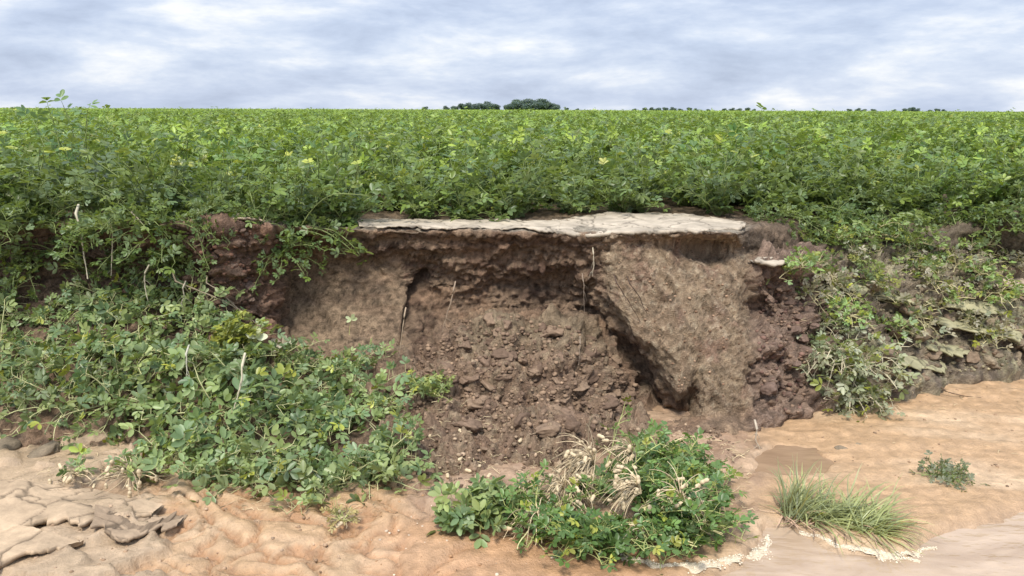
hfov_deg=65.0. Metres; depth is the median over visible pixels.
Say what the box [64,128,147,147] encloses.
peanut plant
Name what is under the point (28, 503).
sand plate
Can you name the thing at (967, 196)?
peanut plant
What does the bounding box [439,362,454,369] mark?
soil clod
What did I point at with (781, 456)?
puddle
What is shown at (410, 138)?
peanut plant
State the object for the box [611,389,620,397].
soil clod
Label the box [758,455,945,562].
grass tuft
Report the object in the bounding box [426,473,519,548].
uprooted peanut plant
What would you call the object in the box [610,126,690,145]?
peanut plant
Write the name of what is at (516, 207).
peanut plant
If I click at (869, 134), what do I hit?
peanut plant
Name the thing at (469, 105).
tree
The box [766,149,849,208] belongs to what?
peanut plant
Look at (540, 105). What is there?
tree
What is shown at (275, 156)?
peanut plant
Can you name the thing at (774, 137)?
peanut plant
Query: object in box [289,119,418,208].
peanut plant
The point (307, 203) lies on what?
peanut plant
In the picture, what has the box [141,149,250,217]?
peanut plant
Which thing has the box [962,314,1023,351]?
slope weed
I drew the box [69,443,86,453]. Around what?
peanut sprig
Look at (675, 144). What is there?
peanut plant
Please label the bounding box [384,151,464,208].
peanut plant
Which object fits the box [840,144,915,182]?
peanut plant
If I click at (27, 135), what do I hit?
peanut plant
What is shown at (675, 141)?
peanut plant
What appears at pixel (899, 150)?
peanut plant
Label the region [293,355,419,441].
peanut plant
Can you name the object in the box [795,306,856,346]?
withered plant
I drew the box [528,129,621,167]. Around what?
peanut plant
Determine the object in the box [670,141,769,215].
peanut plant
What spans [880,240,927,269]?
slope weed
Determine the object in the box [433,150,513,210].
peanut plant
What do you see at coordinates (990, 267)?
slope weed
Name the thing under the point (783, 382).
soil clod
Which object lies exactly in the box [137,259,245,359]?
peanut plant
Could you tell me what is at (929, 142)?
peanut plant
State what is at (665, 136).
peanut plant
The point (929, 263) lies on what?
slope weed
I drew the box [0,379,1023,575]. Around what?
ground
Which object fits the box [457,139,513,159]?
peanut plant
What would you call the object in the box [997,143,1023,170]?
peanut plant
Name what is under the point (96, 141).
peanut plant
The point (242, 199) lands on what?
peanut plant
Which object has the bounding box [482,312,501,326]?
soil clod
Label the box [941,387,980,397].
root
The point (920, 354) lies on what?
soil clod
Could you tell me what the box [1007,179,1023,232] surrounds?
peanut plant
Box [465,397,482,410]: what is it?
soil clod
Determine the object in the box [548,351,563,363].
soil clod
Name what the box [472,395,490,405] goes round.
soil clod
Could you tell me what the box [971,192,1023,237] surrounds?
peanut plant
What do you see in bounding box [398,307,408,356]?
root
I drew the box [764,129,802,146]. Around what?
peanut plant
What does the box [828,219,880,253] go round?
peanut plant
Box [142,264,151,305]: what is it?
root
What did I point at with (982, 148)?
peanut plant
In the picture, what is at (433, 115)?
peanut plant
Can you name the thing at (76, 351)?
peanut plant
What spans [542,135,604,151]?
peanut plant
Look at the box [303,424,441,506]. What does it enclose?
peanut plant
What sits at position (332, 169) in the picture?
peanut plant
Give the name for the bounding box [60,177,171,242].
peanut plant
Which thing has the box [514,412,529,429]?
soil clod
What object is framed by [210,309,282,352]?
uprooted peanut plant
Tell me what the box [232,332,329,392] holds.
peanut plant
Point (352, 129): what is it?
peanut plant
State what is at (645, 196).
peanut plant
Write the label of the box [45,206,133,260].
peanut plant
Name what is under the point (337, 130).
peanut plant
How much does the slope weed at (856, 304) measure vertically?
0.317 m
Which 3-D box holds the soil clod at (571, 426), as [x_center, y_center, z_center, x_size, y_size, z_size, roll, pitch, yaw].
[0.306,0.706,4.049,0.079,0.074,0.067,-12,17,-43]
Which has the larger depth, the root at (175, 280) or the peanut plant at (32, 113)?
the peanut plant at (32, 113)
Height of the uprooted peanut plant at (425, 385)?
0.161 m
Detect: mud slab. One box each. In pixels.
[826,283,870,294]
[876,291,937,308]
[893,315,978,332]
[896,355,946,373]
[914,339,969,357]
[942,296,1012,315]
[973,323,1022,342]
[992,276,1023,290]
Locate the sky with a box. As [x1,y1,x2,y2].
[0,0,1023,111]
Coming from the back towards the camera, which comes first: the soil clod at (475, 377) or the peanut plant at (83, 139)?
the peanut plant at (83, 139)
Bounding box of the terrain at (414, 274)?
[0,190,1023,488]
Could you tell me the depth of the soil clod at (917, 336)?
5.13 m
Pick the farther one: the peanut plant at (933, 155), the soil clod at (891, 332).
the peanut plant at (933, 155)
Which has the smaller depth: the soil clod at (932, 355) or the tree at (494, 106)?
the soil clod at (932, 355)
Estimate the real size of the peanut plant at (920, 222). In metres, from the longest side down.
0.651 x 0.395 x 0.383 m
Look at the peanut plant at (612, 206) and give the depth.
5.55 m
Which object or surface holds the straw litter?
on the ground at (252, 548)
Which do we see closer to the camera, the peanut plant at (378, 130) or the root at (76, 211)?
the root at (76, 211)
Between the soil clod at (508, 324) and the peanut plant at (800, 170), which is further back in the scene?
the peanut plant at (800, 170)
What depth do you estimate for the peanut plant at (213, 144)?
6.61 m
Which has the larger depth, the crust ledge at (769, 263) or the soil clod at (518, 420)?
the crust ledge at (769, 263)
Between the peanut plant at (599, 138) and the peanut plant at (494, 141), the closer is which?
the peanut plant at (494, 141)
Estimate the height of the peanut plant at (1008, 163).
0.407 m
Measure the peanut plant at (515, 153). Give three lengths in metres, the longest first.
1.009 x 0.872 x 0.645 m
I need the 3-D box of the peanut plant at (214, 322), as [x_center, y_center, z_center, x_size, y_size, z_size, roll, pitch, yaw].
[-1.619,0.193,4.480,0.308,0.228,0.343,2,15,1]
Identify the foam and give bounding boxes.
[620,530,936,575]
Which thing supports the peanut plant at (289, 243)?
on the terrain at (414, 274)
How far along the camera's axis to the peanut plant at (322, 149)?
7.04 m
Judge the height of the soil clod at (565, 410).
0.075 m
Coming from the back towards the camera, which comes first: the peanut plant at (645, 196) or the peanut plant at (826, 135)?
the peanut plant at (826, 135)
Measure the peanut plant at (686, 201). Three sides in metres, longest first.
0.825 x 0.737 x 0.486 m
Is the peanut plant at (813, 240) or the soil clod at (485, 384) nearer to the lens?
the soil clod at (485, 384)
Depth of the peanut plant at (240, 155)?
5.38 m
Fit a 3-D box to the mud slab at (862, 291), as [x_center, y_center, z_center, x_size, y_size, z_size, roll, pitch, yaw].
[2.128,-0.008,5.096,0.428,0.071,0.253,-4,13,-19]
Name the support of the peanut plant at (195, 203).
on the terrain at (414, 274)
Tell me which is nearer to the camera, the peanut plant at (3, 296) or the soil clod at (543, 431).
the soil clod at (543, 431)
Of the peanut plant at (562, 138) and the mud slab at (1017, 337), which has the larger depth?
the peanut plant at (562, 138)
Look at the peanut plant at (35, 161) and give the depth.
4.81 m
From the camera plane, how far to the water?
3.18 m
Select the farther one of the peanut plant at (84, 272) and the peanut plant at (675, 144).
the peanut plant at (675, 144)
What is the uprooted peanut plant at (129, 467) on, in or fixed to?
on the ground at (252, 548)
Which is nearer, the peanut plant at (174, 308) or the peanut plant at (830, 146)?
the peanut plant at (174, 308)
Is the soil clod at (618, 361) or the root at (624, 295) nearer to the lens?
the root at (624, 295)
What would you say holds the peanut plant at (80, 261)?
on the terrain at (414, 274)
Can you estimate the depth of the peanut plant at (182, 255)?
4.52 m
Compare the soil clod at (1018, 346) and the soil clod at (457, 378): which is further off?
the soil clod at (1018, 346)
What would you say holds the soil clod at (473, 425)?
on the terrain at (414, 274)
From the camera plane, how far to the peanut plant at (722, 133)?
6.75 m
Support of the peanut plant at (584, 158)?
on the terrain at (414, 274)
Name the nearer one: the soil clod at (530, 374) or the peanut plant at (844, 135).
the soil clod at (530, 374)
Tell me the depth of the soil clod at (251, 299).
4.58 m
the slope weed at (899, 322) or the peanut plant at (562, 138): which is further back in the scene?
the peanut plant at (562, 138)
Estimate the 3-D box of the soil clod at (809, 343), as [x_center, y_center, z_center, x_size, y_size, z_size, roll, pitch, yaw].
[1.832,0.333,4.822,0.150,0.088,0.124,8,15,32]
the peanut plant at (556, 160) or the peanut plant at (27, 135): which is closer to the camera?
the peanut plant at (556, 160)
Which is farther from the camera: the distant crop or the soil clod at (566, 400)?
the distant crop
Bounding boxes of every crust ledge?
[211,213,268,221]
[358,218,559,232]
[551,211,745,237]
[748,253,790,266]
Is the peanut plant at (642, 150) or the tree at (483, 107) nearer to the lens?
the peanut plant at (642, 150)
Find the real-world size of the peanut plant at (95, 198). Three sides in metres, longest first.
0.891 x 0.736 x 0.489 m
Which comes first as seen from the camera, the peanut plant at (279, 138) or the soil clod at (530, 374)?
the soil clod at (530, 374)
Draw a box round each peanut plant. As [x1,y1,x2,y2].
[0,122,46,163]
[0,124,21,155]
[0,128,81,175]
[0,134,57,190]
[0,135,93,208]
[0,136,36,202]
[0,137,89,218]
[0,138,62,158]
[0,145,77,220]
[0,148,53,206]
[0,181,106,243]
[0,195,69,253]
[0,243,50,301]
[0,265,40,336]
[0,281,92,345]
[0,292,55,378]
[0,308,78,381]
[0,334,135,447]
[0,359,80,438]
[2,147,179,218]
[3,134,31,154]
[9,125,71,150]
[11,127,33,149]
[11,144,43,161]
[11,179,99,273]
[15,105,95,214]
[15,124,29,153]
[21,128,99,165]
[24,286,159,385]
[25,137,123,191]
[27,331,168,449]
[31,133,103,153]
[33,130,131,183]
[35,89,107,184]
[43,144,186,214]
[44,283,119,331]
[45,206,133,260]
[48,448,96,485]
[59,257,97,295]
[59,274,163,330]
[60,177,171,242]
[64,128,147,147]
[65,131,161,189]
[66,139,141,152]
[67,147,214,231]
[73,239,140,282]
[75,121,168,184]
[75,288,182,385]
[76,125,170,176]
[77,115,208,184]
[86,261,132,284]
[86,448,174,497]
[90,190,215,276]
[100,140,217,205]
[100,403,235,490]
[101,121,249,212]
[102,340,233,459]
[109,267,186,319]
[116,242,210,307]
[118,117,181,156]
[118,129,197,179]
[122,342,302,475]
[125,299,240,388]
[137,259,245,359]
[140,110,237,150]
[141,123,273,183]
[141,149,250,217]
[151,161,257,220]
[155,210,192,272]
[159,132,274,202]
[163,317,292,397]
[169,132,248,169]
[170,431,282,490]
[185,138,299,209]
[185,188,240,270]
[185,304,244,332]
[187,127,250,177]
[189,407,313,504]
[199,168,314,258]
[203,117,288,193]
[203,342,357,443]
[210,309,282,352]
[214,425,352,507]
[226,155,303,212]
[232,127,280,172]
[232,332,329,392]
[236,149,347,226]
[238,142,301,192]
[240,133,302,153]
[241,361,378,449]
[243,134,304,173]
[249,134,394,217]
[249,225,328,295]
[255,440,388,514]
[260,140,372,202]
[261,119,313,171]
[261,121,368,196]
[263,129,366,173]
[267,120,339,193]
[272,145,366,184]
[274,335,377,391]
[285,130,382,183]
[288,177,381,265]
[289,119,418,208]
[292,154,396,225]
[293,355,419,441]
[297,128,319,155]
[299,118,389,160]
[300,128,346,148]
[300,138,356,177]
[301,200,372,260]
[303,338,397,391]
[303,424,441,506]
[319,494,361,532]
[322,127,387,174]
[330,127,397,175]
[340,127,406,193]
[341,368,413,417]
[341,407,442,485]
[355,141,450,212]
[364,132,435,163]
[373,119,478,181]
[374,129,456,189]
[378,135,463,192]
[381,132,448,195]
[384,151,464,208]
[385,157,468,221]
[387,113,481,157]
[388,128,440,153]
[392,123,463,182]
[405,369,455,402]
[410,124,539,202]
[412,126,492,162]
[415,133,474,160]
[422,153,521,221]
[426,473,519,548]
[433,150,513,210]
[435,143,473,180]
[442,127,548,204]
[444,149,561,221]
[447,134,474,162]
[457,135,516,161]
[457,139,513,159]
[458,141,581,211]
[462,133,553,177]
[464,476,534,518]
[467,133,523,157]
[473,139,516,167]
[475,147,557,198]
[483,458,595,557]
[492,136,555,157]
[502,470,552,513]
[512,124,561,155]
[520,138,596,202]
[521,151,622,213]
[522,128,606,158]
[524,131,571,176]
[526,126,571,158]
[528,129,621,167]
[528,139,582,183]
[528,452,617,513]
[536,493,645,572]
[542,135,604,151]
[546,129,604,182]
[546,136,618,195]
[549,395,711,508]
[552,151,644,204]
[558,132,610,166]
[568,129,680,202]
[568,153,682,212]
[571,125,626,155]
[580,127,654,156]
[583,136,666,192]
[585,483,724,575]
[586,129,628,152]
[594,427,715,489]
[595,137,688,202]
[599,452,749,553]
[600,146,697,212]
[609,126,671,166]
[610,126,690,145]
[610,130,665,167]
[617,124,685,158]
[623,418,742,499]
[626,461,757,545]
[632,136,703,195]
[633,456,758,552]
[644,140,740,205]
[649,132,700,153]
[649,143,689,176]
[650,130,702,167]
[654,140,758,201]
[660,134,724,154]
[668,149,724,182]
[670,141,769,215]
[673,127,741,152]
[675,130,767,165]
[680,102,797,170]
[683,131,765,175]
[685,144,756,208]
[688,124,794,201]
[694,137,788,204]
[701,126,753,154]
[707,147,813,213]
[715,136,805,204]
[723,134,779,149]
[740,131,846,181]
[743,200,778,219]
[744,134,784,167]
[748,133,813,153]
[748,152,853,217]
[752,198,815,245]
[757,149,829,194]
[761,129,834,151]
[762,126,846,172]
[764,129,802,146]
[765,130,818,150]
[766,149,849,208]
[769,144,812,157]
[770,140,855,203]
[780,135,824,151]
[780,149,904,224]
[782,198,853,245]
[789,219,834,248]
[796,137,910,205]
[799,124,841,153]
[799,125,843,148]
[803,138,862,159]
[805,154,926,219]
[807,134,835,176]
[810,181,881,235]
[813,180,872,223]
[815,130,892,158]
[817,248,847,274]
[818,137,908,208]
[828,136,884,171]
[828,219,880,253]
[829,137,898,179]
[832,128,879,152]
[832,140,909,181]
[838,127,913,168]
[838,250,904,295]
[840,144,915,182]
[846,136,926,197]
[853,190,950,253]
[869,136,917,162]
[870,148,896,181]
[873,151,929,206]
[875,157,983,216]
[877,140,926,180]
[880,121,952,175]
[884,198,954,228]
[884,221,914,245]
[887,145,955,182]
[893,146,974,206]
[899,127,971,172]
[902,152,988,198]
[910,144,964,182]
[911,233,955,263]
[920,192,1019,243]
[921,156,1023,222]
[925,126,1023,203]
[926,139,991,185]
[931,127,999,173]
[940,160,991,196]
[949,133,996,171]
[952,123,1023,157]
[954,149,1012,175]
[957,150,997,182]
[967,144,1023,202]
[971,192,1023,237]
[992,136,1023,204]
[996,136,1023,156]
[996,153,1023,195]
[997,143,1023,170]
[1004,124,1023,155]
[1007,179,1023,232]
[1009,135,1022,149]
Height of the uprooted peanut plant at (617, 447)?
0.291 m
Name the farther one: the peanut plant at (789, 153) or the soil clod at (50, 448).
the peanut plant at (789, 153)
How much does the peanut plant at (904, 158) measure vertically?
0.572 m
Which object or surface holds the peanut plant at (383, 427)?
on the terrain at (414, 274)
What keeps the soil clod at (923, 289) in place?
on the mud slab at (897, 298)
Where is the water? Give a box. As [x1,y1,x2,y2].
[723,512,1023,575]
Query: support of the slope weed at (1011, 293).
on the terrain at (414, 274)
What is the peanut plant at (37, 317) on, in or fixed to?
on the terrain at (414, 274)
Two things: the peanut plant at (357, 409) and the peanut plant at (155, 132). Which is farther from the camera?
the peanut plant at (155, 132)
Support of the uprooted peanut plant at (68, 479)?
on the ground at (252, 548)
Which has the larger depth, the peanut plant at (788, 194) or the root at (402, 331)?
the peanut plant at (788, 194)
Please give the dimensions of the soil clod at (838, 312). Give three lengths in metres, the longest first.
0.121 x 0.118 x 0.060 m
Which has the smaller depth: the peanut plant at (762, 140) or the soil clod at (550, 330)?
the soil clod at (550, 330)
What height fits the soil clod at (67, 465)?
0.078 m
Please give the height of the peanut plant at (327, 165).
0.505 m
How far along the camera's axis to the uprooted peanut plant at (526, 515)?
3.23 m
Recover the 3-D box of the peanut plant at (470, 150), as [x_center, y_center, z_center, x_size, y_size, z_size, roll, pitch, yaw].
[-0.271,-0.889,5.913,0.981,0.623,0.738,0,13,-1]
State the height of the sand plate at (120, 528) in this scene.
0.116 m
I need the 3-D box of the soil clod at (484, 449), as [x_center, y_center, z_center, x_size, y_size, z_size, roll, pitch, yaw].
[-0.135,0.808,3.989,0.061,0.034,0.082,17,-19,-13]
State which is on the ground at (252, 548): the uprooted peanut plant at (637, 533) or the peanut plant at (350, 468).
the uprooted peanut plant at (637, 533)
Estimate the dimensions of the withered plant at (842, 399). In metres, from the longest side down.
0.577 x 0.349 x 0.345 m
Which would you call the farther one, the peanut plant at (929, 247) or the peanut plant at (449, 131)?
the peanut plant at (449, 131)
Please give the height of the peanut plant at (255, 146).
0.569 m
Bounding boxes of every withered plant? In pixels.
[794,322,885,390]
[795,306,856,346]
[809,336,921,407]
[818,372,894,422]
[847,374,913,416]
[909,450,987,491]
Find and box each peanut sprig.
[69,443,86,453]
[246,328,267,342]
[271,335,291,351]
[346,314,356,334]
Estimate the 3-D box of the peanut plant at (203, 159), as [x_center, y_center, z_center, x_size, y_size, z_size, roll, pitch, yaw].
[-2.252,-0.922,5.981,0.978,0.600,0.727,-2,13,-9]
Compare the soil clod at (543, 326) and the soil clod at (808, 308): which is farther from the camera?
the soil clod at (808, 308)
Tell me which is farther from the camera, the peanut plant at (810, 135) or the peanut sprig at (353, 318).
the peanut plant at (810, 135)
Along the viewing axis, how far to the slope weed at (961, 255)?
5.49 m
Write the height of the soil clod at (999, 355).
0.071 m
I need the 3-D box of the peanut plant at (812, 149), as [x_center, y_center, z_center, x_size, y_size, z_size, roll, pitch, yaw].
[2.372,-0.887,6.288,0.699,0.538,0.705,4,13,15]
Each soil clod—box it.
[0,436,21,450]
[27,440,59,457]
[63,460,77,468]
[207,234,217,239]
[245,280,256,291]
[248,296,254,301]
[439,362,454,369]
[450,418,482,432]
[452,374,459,382]
[457,340,471,349]
[459,377,467,384]
[463,373,479,384]
[464,385,472,391]
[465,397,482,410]
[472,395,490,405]
[473,356,491,366]
[480,379,496,390]
[480,447,488,452]
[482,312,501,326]
[482,402,496,414]
[490,348,517,360]
[493,374,511,381]
[495,319,512,332]
[496,455,505,461]
[505,354,513,361]
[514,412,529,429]
[517,357,527,363]
[526,368,538,377]
[528,367,541,375]
[531,350,548,361]
[532,361,542,373]
[535,421,561,437]
[538,322,546,331]
[539,333,549,337]
[546,325,563,336]
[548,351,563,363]
[548,404,562,411]
[551,376,563,384]
[553,414,576,427]
[553,458,561,466]
[560,396,571,405]
[560,407,575,417]
[565,422,581,432]
[573,380,589,391]
[575,416,584,432]
[577,355,587,362]
[583,345,599,357]
[585,356,591,363]
[586,335,596,341]
[586,389,593,395]
[588,369,598,384]
[589,423,595,431]
[591,408,599,414]
[599,395,619,409]
[610,357,622,364]
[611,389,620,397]
[613,404,621,413]
[624,386,635,396]
[760,382,778,394]
[767,397,781,406]
[779,379,788,385]
[781,390,791,396]
[784,299,798,305]
[788,325,801,333]
[792,361,800,366]
[793,314,802,320]
[796,334,808,342]
[801,346,814,357]
[803,305,814,311]
[807,338,825,349]
[809,323,819,328]
[827,325,837,332]
[827,334,844,342]
[829,305,846,318]
[834,445,847,449]
[847,340,861,346]
[863,281,880,291]
[880,349,898,361]
[883,369,896,379]
[887,327,902,337]
[893,301,902,307]
[899,299,919,314]
[905,266,919,271]
[913,327,932,341]
[915,349,923,358]
[919,286,931,292]
[923,375,930,381]
[926,350,941,360]
[965,350,979,362]
[965,362,976,366]
[973,345,984,350]
[983,355,998,365]
[985,314,998,323]
[989,364,998,368]
[990,348,997,355]
[993,349,1003,358]
[1006,266,1017,274]
[1012,339,1023,347]
[1013,350,1021,358]
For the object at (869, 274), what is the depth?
5.09 m
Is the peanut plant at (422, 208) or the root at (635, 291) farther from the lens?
the peanut plant at (422, 208)
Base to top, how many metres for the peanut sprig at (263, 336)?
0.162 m
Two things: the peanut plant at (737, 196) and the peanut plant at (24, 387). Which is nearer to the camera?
the peanut plant at (24, 387)
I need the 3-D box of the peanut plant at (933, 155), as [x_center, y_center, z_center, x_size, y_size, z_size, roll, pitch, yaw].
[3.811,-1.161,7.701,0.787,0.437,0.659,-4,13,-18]
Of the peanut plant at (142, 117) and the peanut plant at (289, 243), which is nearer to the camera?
the peanut plant at (289, 243)
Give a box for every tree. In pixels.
[457,103,464,109]
[462,102,474,109]
[472,103,480,109]
[477,103,486,109]
[481,101,492,109]
[487,103,497,109]
[505,102,517,109]
[517,98,532,109]
[521,99,536,109]
[533,99,548,109]
[551,104,560,109]
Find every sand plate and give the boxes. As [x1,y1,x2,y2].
[0,480,163,532]
[0,523,83,568]
[90,505,187,542]
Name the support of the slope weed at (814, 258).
on the terrain at (414, 274)
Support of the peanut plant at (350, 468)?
on the terrain at (414, 274)
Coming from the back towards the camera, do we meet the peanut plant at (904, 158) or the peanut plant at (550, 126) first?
the peanut plant at (550, 126)
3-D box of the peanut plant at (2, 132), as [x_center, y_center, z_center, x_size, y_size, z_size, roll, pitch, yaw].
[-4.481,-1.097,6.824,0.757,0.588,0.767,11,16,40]
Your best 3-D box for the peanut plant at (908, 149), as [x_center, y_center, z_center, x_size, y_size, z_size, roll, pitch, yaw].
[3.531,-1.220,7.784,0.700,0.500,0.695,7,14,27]
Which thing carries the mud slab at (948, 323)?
on the terrain at (414, 274)
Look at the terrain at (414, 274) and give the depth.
4.66 m
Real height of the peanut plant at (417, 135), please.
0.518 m
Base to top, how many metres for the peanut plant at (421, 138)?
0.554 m
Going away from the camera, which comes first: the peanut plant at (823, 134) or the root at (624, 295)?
the root at (624, 295)
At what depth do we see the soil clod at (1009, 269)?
5.67 m
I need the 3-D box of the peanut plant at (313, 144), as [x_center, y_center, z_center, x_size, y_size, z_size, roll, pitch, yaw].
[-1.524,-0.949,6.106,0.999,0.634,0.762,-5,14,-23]
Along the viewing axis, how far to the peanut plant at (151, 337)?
4.22 m
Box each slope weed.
[766,245,834,293]
[794,262,844,314]
[809,218,858,245]
[818,268,866,308]
[823,291,880,338]
[834,239,883,268]
[845,215,908,243]
[854,274,899,305]
[869,311,923,350]
[871,291,957,342]
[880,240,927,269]
[892,253,945,288]
[899,225,949,250]
[902,254,969,305]
[933,282,975,304]
[935,239,995,286]
[954,254,1015,282]
[957,302,1000,336]
[958,234,1005,255]
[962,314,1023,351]
[968,273,1023,317]
[988,247,1023,273]
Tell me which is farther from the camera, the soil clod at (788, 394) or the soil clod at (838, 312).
the soil clod at (838, 312)
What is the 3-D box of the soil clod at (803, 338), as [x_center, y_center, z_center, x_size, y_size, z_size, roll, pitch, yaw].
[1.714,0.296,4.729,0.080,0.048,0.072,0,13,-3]
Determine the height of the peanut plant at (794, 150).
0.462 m
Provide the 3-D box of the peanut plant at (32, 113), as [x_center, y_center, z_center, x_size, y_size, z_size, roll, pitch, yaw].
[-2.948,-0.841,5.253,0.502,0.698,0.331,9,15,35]
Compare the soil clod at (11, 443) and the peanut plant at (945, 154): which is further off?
the peanut plant at (945, 154)
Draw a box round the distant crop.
[0,107,1022,119]
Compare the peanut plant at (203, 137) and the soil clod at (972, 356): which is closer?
the soil clod at (972, 356)
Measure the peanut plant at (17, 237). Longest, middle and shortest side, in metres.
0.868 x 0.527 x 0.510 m
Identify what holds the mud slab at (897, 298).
on the terrain at (414, 274)
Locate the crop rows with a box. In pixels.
[0,104,1023,170]
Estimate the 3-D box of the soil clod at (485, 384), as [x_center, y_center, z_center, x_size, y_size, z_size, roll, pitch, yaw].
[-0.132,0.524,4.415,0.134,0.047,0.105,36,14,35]
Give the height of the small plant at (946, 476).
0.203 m
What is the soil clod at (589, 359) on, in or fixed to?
on the terrain at (414, 274)
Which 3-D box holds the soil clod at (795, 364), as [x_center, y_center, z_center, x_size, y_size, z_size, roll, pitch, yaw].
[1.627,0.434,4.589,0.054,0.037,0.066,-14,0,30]
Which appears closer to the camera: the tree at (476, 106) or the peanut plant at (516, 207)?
the peanut plant at (516, 207)
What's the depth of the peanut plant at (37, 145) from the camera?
5.81 m
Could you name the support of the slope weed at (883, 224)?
on the terrain at (414, 274)
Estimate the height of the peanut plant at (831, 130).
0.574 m
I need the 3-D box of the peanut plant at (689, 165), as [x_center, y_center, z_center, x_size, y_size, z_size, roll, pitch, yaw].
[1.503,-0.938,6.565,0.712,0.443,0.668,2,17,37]
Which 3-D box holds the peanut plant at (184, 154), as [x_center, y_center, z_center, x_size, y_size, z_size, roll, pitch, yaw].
[-2.230,-0.805,5.446,1.028,0.657,0.889,13,12,31]
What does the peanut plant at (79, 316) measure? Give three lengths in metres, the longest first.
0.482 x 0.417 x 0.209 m
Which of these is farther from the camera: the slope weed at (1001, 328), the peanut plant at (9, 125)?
the peanut plant at (9, 125)
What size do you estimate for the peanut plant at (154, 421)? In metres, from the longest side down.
0.800 x 0.721 x 0.483 m
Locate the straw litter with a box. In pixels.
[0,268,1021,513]
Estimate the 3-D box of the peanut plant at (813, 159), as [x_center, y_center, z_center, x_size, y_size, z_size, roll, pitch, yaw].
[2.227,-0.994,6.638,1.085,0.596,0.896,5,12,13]
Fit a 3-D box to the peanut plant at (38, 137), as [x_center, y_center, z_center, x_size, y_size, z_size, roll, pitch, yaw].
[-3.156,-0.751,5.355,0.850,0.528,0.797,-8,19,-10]
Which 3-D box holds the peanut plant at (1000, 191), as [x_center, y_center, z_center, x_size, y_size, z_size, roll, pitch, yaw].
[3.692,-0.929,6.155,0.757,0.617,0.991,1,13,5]
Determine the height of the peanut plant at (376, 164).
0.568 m
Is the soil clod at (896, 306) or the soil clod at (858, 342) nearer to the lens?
the soil clod at (858, 342)
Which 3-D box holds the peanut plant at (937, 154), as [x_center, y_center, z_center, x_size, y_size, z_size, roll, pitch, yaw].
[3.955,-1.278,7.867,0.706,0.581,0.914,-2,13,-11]
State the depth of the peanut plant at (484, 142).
6.25 m
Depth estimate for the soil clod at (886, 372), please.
4.76 m
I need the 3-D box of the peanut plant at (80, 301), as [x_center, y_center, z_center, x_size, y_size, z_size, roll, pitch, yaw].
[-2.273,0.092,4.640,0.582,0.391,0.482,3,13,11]
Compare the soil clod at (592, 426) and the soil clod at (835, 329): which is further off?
the soil clod at (835, 329)
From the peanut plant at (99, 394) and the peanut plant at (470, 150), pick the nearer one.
the peanut plant at (99, 394)
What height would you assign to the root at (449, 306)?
0.294 m
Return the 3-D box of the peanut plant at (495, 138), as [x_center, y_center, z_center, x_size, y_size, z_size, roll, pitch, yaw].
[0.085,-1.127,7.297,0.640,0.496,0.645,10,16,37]
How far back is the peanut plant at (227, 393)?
4.01 m
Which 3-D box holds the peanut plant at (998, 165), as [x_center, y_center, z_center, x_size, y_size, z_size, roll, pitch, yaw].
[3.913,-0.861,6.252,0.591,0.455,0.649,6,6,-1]
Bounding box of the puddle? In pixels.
[755,445,833,474]
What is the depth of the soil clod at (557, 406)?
4.27 m
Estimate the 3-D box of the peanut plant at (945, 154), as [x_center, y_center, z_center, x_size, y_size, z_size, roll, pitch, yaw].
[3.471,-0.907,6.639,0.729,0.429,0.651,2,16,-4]
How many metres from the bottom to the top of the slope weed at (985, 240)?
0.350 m
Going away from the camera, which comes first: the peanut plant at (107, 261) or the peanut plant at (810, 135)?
the peanut plant at (107, 261)
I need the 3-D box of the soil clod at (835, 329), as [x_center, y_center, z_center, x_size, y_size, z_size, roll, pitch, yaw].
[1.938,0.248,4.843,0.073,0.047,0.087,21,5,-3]
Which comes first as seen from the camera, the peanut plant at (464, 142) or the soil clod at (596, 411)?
the soil clod at (596, 411)
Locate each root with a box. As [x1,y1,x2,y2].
[74,204,87,278]
[108,224,112,275]
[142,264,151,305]
[172,273,239,310]
[178,281,187,310]
[185,345,194,375]
[206,276,260,325]
[231,353,245,413]
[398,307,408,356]
[442,281,455,331]
[589,247,593,275]
[614,274,639,320]
[626,276,646,312]
[752,419,760,448]
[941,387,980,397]
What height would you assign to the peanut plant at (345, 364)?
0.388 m
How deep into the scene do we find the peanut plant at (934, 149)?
7.59 m
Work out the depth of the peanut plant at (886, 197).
5.80 m
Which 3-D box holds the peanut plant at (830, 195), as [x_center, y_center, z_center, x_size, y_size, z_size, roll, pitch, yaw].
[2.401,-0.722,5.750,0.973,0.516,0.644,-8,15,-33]
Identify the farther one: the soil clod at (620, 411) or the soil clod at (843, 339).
the soil clod at (843, 339)
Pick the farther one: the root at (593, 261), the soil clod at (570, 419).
the root at (593, 261)
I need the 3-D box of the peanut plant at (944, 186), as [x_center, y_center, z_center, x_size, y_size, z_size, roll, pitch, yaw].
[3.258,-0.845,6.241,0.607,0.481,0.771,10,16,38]
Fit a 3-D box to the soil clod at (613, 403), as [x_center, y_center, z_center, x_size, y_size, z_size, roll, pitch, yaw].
[0.517,0.624,4.382,0.142,0.078,0.105,-5,14,-5]
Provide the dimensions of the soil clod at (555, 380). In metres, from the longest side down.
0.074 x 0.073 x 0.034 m
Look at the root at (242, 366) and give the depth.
3.93 m
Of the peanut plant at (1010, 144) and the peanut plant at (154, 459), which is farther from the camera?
the peanut plant at (1010, 144)
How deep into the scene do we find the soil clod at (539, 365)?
4.44 m
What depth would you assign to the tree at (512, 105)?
594.68 m
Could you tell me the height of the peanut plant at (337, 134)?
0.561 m
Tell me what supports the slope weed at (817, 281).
on the terrain at (414, 274)
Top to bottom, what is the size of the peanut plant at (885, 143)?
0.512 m
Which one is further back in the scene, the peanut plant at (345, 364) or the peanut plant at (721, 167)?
the peanut plant at (721, 167)

